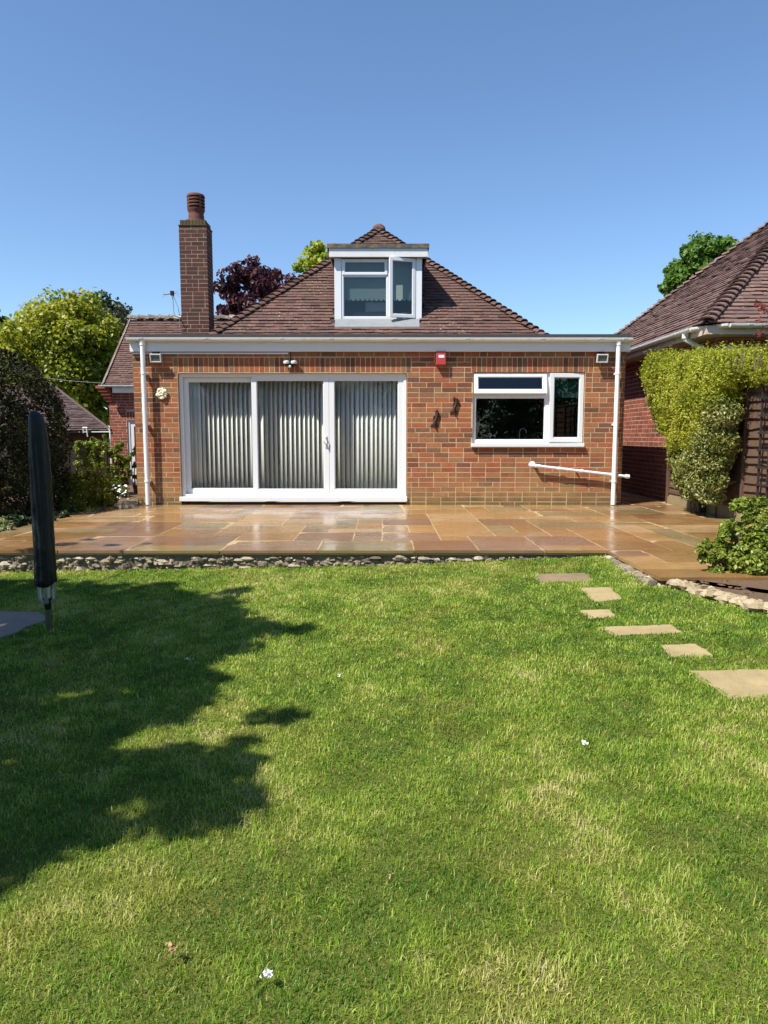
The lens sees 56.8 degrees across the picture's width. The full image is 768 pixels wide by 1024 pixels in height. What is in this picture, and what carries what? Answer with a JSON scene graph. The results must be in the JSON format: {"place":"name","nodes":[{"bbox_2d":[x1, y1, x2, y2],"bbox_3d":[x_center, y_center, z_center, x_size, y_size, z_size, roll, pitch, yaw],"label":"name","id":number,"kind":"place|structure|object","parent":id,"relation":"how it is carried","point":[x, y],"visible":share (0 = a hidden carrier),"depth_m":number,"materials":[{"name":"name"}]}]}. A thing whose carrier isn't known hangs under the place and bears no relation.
{"place":"outdoors","nodes":[
{"label":"outdoors","id":0,"kind":"place"},
{"bbox_2d":[0,383,112,473],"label":"garage","id":1,"kind":"structure","parent":0,"point":[83,422],"depth_m":16.52,"materials":[{"name":"red brick"},{"name":"brown roof tile"},{"name":"white plastic"}]},
{"bbox_2d":[0,485,137,528],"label":"flower bed","id":2,"kind":"object","parent":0,"point":[133,495],"depth_m":12.10,"materials":[{"name":"soil"}]},
{"bbox_2d":[0,516,13,531],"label":"plant","id":3,"kind":"object","parent":2,"relation":"on","point":[5,524],"visible":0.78,"depth_m":7.93,"materials":[{"name":"green plant"}]},
{"bbox_2d":[0,346,73,516],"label":"hedge","id":4,"kind":"object","parent":2,"relation":"on","point":[16,432],"visible":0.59,"depth_m":9.60,"materials":[{"name":"green plant"}]},
{"bbox_2d":[6,502,75,526],"bbox_3d":[-4.240,0.079,8.973,0.490,0.320,1.256,2,6,15],"label":"plant","id":5,"kind":"object","parent":2,"relation":"on","point":[20,520],"visible":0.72,"depth_m":8.55,"materials":[{"name":"green plant"}]},
{"bbox_2d":[0,437,108,496],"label":"shrub","id":6,"kind":"object","parent":2,"relation":"on","point":[73,455],"visible":0.03,"depth_m":13.21,"materials":[{"name":"green plant"}]},
{"bbox_2d":[56,465,120,512],"bbox_3d":[-4.372,-0.257,10.503,0.935,0.874,0.886,-3,7,-25],"label":"shrub","id":7,"kind":"object","parent":2,"relation":"on","point":[84,490],"visible":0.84,"depth_m":10.45,"materials":[{"name":"green plant"}]},
{"bbox_2d":[73,434,112,475],"bbox_3d":[-5.222,-0.781,12.730,0.705,1.238,0.272,-1,6,-7],"label":"climbing plant","id":8,"kind":"object","parent":2,"relation":"on","point":[98,461],"visible":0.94,"depth_m":12.67,"materials":[{"name":"green plant"}]},
{"bbox_2d":[103,480,130,498],"bbox_3d":[-4.706,-0.379,12.442,0.479,0.433,0.710,-2,6,-15],"label":"shrub","id":9,"kind":"object","parent":2,"relation":"on","point":[122,490],"visible":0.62,"depth_m":12.54,"materials":[{"name":"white plant"}]},
{"bbox_2d":[108,441,133,488],"bbox_3d":[-4.986,-0.772,13.225,0.668,1.105,0.334,3,7,28],"label":"tall plant","id":10,"kind":"object","parent":2,"relation":"on","point":[123,463],"visible":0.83,"depth_m":13.15,"materials":[{"name":"green plant"}]},
{"bbox_2d":[130,446,137,492],"bbox_3d":[-4.690,-0.744,13.394,0.186,1.017,0.113,0,6,0],"label":"climbing plant","id":11,"kind":"object","parent":2,"relation":"on","point":[134,476],"visible":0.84,"depth_m":13.38,"materials":[{"name":"green plant"}]},
{"bbox_2d":[96,192,632,504],"bbox_3d":[-1.975,-3.388,17.149,11.364,6.165,13.573,0,6,0],"label":"brick bungalow","id":12,"kind":"object","parent":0,"point":[500,371],"visible":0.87,"depth_m":10.80,"materials":[{"name":"clay tile"},{"name":"red brick"},{"name":"white upvc"}]},
{"bbox_2d":[127,420,136,484],"bbox_3d":[-6.497,-1.542,19.241,0.840,1.882,0.110,0,6,0],"label":"side door","id":13,"kind":"structure","parent":12,"relation":"in","point":[131,423],"depth_m":19.20,"materials":[{"name":"white plastic"}]},
{"bbox_2d":[149,352,161,362],"bbox_3d":[-3.382,-2.305,10.553,0.164,0.169,0.146,0,6,0],"label":"floodlight","id":14,"kind":"object","parent":12,"relation":"attached to","point":[155,357],"visible":1,"depth_m":10.50,"materials":[{"name":"grey paint"}]},
{"bbox_2d":[156,387,166,399],"bbox_3d":[-3.336,-1.777,10.647,0.178,0.184,0.067,0,6,0],"label":"flower plaque","id":15,"kind":"object","parent":12,"relation":"attached to","point":[161,393],"visible":1,"depth_m":10.63,"materials":[{"name":"beige paint"}]},
{"bbox_2d":[162,289,180,328],"bbox_3d":[-3.938,-3.857,13.409,0.267,0.808,0.795,0,6,0],"label":"tv aerial","id":16,"kind":"object","parent":12,"relation":"attached to","point":[172,293],"visible":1,"depth_m":13.36,"materials":[{"name":"metal"}]},
{"bbox_2d":[189,382,252,487],"bbox_3d":[-2.496,-1.184,11.036,1.132,1.910,0.075,0,6,0],"label":"vertical blind","id":17,"kind":"object","parent":12,"relation":"attached to","point":[197,421],"visible":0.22,"depth_m":11.03,"materials":[{"name":"fabric"}]},
{"bbox_2d":[283,352,296,367],"bbox_3d":[-1.393,-2.279,10.559,0.210,0.273,0.124,0,6,0],"label":"security light","id":18,"kind":"object","parent":12,"relation":"attached to","point":[290,363],"visible":1,"depth_m":10.53,"materials":[{"name":"white plastic"}]},
{"bbox_2d":[259,381,323,488],"bbox_3d":[-1.388,-1.184,11.036,1.103,1.910,0.075,0,6,0],"label":"vertical blind","id":19,"kind":"object","parent":12,"relation":"attached to","point":[309,440],"visible":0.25,"depth_m":11.04,"materials":[{"name":"fabric"}]},
{"bbox_2d":[179,374,406,500],"bbox_3d":[-1.381,-1.129,10.811,3.472,1.925,0.210,0,6,0],"label":"patio door","id":20,"kind":"structure","parent":12,"relation":"in","point":[329,493],"depth_m":10.81,"materials":[{"name":"white plastic"}]},
{"bbox_2d":[335,381,397,488],"bbox_3d":[-0.254,-1.184,11.036,1.145,1.910,0.074,0,6,0],"label":"vertical blind","id":21,"kind":"object","parent":12,"relation":"attached to","point":[374,402],"visible":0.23,"depth_m":11.03,"materials":[{"name":"fabric"}]},
{"bbox_2d":[365,302,385,311],"bbox_3d":[-0.107,-3.734,13.309,0.483,0.381,0.025,0,6,0],"label":"white board","id":22,"kind":"object","parent":12,"relation":"in","point":[375,306],"visible":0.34,"depth_m":13.29,"materials":[{"name":"plastic"}]},
{"bbox_2d":[344,261,411,300],"bbox_3d":[-0.097,-4.280,13.140,1.376,0.726,0.007,0,6,0],"label":"roller blind","id":23,"kind":"object","parent":12,"relation":"attached to","point":[365,288],"visible":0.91,"depth_m":13.14,"materials":[{"name":"fabric"}]},
{"bbox_2d":[431,409,440,428],"bbox_3d":[0.778,-1.401,10.695,0.156,0.307,0.056,0,6,0],"label":"lizard ornament","id":24,"kind":"object","parent":12,"relation":"attached to","point":[434,424],"visible":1,"depth_m":10.68,"materials":[{"name":"metal"}]},
{"bbox_2d":[435,351,445,365],"bbox_3d":[0.846,-2.291,10.574,0.156,0.209,0.094,0,6,0],"label":"alarm box","id":25,"kind":"object","parent":12,"relation":"attached to","point":[440,358],"visible":1,"depth_m":10.53,"materials":[{"name":"red plastic"}]},
{"bbox_2d":[450,397,459,415],"bbox_3d":[1.071,-1.586,10.675,0.161,0.297,0.056,0,6,0],"label":"lizard ornament","id":26,"kind":"object","parent":12,"relation":"attached to","point":[456,402],"visible":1,"depth_m":10.66,"materials":[{"name":"metal"}]},
{"bbox_2d":[471,373,584,446],"bbox_3d":[2.170,-1.541,10.719,1.706,1.112,0.155,0,6,0],"label":"window","id":27,"kind":"structure","parent":12,"relation":"in","point":[547,392],"depth_m":10.70,"materials":[{"name":"white plastic"}]},
{"bbox_2d":[554,378,578,397],"bbox_3d":[2.746,-1.908,10.766,0.483,0.340,0.011,0,6,0],"label":"roller blind","id":28,"kind":"object","parent":12,"relation":"attached to","point":[566,387],"visible":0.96,"depth_m":10.77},
{"bbox_2d":[596,352,608,362],"bbox_3d":[3.236,-2.300,10.554,0.164,0.169,0.146,0,6,0],"label":"floodlight","id":29,"kind":"object","parent":12,"relation":"attached to","point":[602,357],"visible":1,"depth_m":10.51,"materials":[{"name":"grey paint"}]},
{"bbox_2d":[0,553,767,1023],"bbox_3d":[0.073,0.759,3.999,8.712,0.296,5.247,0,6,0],"label":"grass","id":30,"kind":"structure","parent":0,"point":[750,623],"depth_m":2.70,"materials":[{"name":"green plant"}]},
{"bbox_2d":[260,968,272,978],"bbox_3d":[-0.274,1.074,1.649,0.030,0.018,0.022,-5,8,-38],"label":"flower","id":31,"kind":"object","parent":30,"relation":"on","point":[267,973],"visible":1,"depth_m":1.65,"materials":[{"name":"white plant"}]},
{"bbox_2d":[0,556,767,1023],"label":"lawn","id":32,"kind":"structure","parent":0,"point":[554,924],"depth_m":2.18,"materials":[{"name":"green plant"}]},
{"bbox_2d":[0,611,44,638],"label":"concrete slab","id":33,"kind":"structure","parent":32,"relation":"on","point":[12,623],"depth_m":4.87,"materials":[{"name":"grey concrete"}]},
{"bbox_2d":[28,410,57,629],"bbox_3d":[-2.221,0.106,4.621,0.154,1.522,0.149,0,6,0],"label":"rotary clothes dryer","id":34,"kind":"object","parent":32,"relation":"on","point":[43,534],"visible":1,"depth_m":4.57,"materials":[{"name":"black fabric"}]},
{"bbox_2d":[164,942,177,955],"bbox_3d":[-0.520,1.065,1.736,0.034,0.028,0.039,-1,6,-13],"label":"dried leaf","id":35,"kind":"object","parent":32,"relation":"on","point":[172,948],"visible":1,"depth_m":1.73,"materials":[{"name":"brown plant"}]},
{"bbox_2d":[0,554,664,586],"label":"flint wall","id":36,"kind":"structure","parent":32,"relation":"on","point":[18,563],"depth_m":6.57,"materials":[{"name":"grey stone"}]},
{"bbox_2d":[536,573,590,582],"bbox_3d":[1.452,0.548,5.757,0.433,0.065,0.300,1,6,6],"label":"stepping stone","id":37,"kind":"object","parent":32,"relation":"on","point":[561,577],"visible":0.63,"depth_m":5.74,"materials":[{"name":"beige stone"}]},
{"bbox_2d":[581,609,614,618],"bbox_3d":[1.415,0.686,4.670,0.211,0.053,0.197,0,6,0],"label":"stepping stone","id":38,"kind":"object","parent":32,"relation":"on","point":[602,613],"visible":0.62,"depth_m":4.66,"materials":[{"name":"beige stone"}]},
{"bbox_2d":[581,587,621,601],"bbox_3d":[1.591,0.615,5.172,0.240,0.058,0.422,0,6,0],"label":"stepping stone","id":39,"kind":"object","parent":32,"relation":"on","point":[599,594],"visible":0.65,"depth_m":5.16,"materials":[{"name":"beige stone"}]},
{"bbox_2d":[600,624,682,635],"bbox_3d":[1.546,0.727,4.287,0.444,0.062,0.186,0,6,0],"label":"stepping stone","id":40,"kind":"object","parent":32,"relation":"on","point":[637,630],"visible":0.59,"depth_m":4.27,"materials":[{"name":"beige stone"}]},
{"bbox_2d":[661,644,712,657],"bbox_3d":[1.647,0.774,3.883,0.226,0.054,0.209,0,6,0],"label":"stepping stone","id":41,"kind":"object","parent":32,"relation":"on","point":[680,649],"visible":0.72,"depth_m":3.87,"materials":[{"name":"beige stone"}]},
{"bbox_2d":[664,580,767,612],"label":"shrub bed","id":42,"kind":"object","parent":32,"relation":"on","point":[756,589],"visible":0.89,"depth_m":5.08,"materials":[{"name":"soil"}]},
{"bbox_2d":[694,495,767,575],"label":"shrub","id":43,"kind":"object","parent":42,"relation":"on","point":[746,552],"visible":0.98,"depth_m":5.52,"materials":[{"name":"green plant"}]},
{"bbox_2d":[666,578,767,612],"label":"stone edging","id":44,"kind":"object","parent":32,"relation":"on","point":[744,602],"visible":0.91,"depth_m":4.83,"materials":[{"name":"stone"}]},
{"bbox_2d":[690,669,767,698],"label":"stepping stone","id":45,"kind":"object","parent":32,"relation":"on","point":[752,681],"visible":0.59,"depth_m":3.40,"materials":[{"name":"beige stone"}]},
{"bbox_2d":[0,493,767,582],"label":"patio","id":46,"kind":"structure","parent":0,"point":[266,531],"depth_m":7.82,"materials":[{"name":"stone"}]},
{"bbox_2d":[636,340,767,511],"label":"hedge","id":47,"kind":"object","parent":46,"relation":"on","point":[702,432],"visible":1,"depth_m":8.91,"materials":[{"name":"green plant"}]},
{"bbox_2d":[665,379,767,520],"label":"timber fence","id":48,"kind":"object","parent":46,"relation":"on","point":[742,472],"visible":0.23,"depth_m":8.68,"materials":[{"name":"wood"}]},
{"bbox_2d":[755,386,767,498],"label":"trellis","id":49,"kind":"object","parent":48,"relation":"attached to","point":[760,433],"visible":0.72,"depth_m":8.22,"materials":[{"name":"brown wood"}]},
{"bbox_2d":[0,0,767,431],"label":"sky","id":50,"kind":"structure","parent":0,"point":[554,157],"materials":[{"name":"blue"}]},
{"bbox_2d":[621,491,664,504],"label":"passage floor","id":51,"kind":"structure","parent":0,"point":[640,496],"depth_m":12.32,"materials":[{"name":"brown stone"}]},
{"bbox_2d":[614,221,767,500],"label":"neighbour house","id":52,"kind":"structure","parent":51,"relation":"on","point":[713,302],"depth_m":11.80,"materials":[{"name":"brick"}]},
{"label":"ground","id":53,"kind":"structure","parent":0,"visible":0},
{"bbox_2d":[0,310,9,332],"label":"tree","id":54,"kind":"object","parent":53,"relation":"on","point":[1,318],"visible":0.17,"depth_m":39.24,"materials":[{"name":"green plant"}]},
{"bbox_2d":[0,284,123,425],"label":"tree","id":55,"kind":"object","parent":53,"relation":"on","point":[70,340],"visible":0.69,"depth_m":25.22,"materials":[{"name":"green plant"}]},
{"bbox_2d":[50,289,128,326],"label":"tree","id":56,"kind":"object","parent":53,"relation":"on","point":[112,305],"visible":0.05,"depth_m":42.03,"materials":[{"name":"green plant"}]},
{"bbox_2d":[100,302,132,337],"bbox_3d":[-14.235,-6.846,39.399,3.162,9.172,2.568,5,8,41],"label":"tree","id":57,"kind":"object","parent":53,"relation":"on","point":[116,314],"visible":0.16,"depth_m":38.71,"materials":[{"name":"green plant"}]},
{"bbox_2d":[213,254,295,319],"bbox_3d":[-4.426,-4.476,23.749,3.039,7.813,3.072,3,7,27],"label":"tree","id":58,"kind":"object","parent":53,"relation":"on","point":[255,279],"visible":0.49,"depth_m":22.54,"materials":[{"name":"purple plant"}]},
{"bbox_2d":[292,240,336,276],"bbox_3d":[-2.219,-5.147,25.458,2.362,8.780,2.638,3,7,23],"label":"tree","id":59,"kind":"object","parent":53,"relation":"on","point":[315,253],"visible":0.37,"depth_m":24.35,"materials":[{"name":"green plant"}]},
{"bbox_2d":[657,231,739,302],"bbox_3d":[11.734,-5.560,26.538,3.126,9.370,3.062,4,7,30],"label":"tree","id":60,"kind":"object","parent":53,"relation":"on","point":[700,252],"visible":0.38,"depth_m":25.49,"materials":[{"name":"green plant"}]},
{"bbox_2d":[753,300,767,337],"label":"acer","id":61,"kind":"object","parent":53,"relation":"on","point":[763,307],"visible":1,"depth_m":8.10,"materials":[{"name":"red plant"}]}
]}

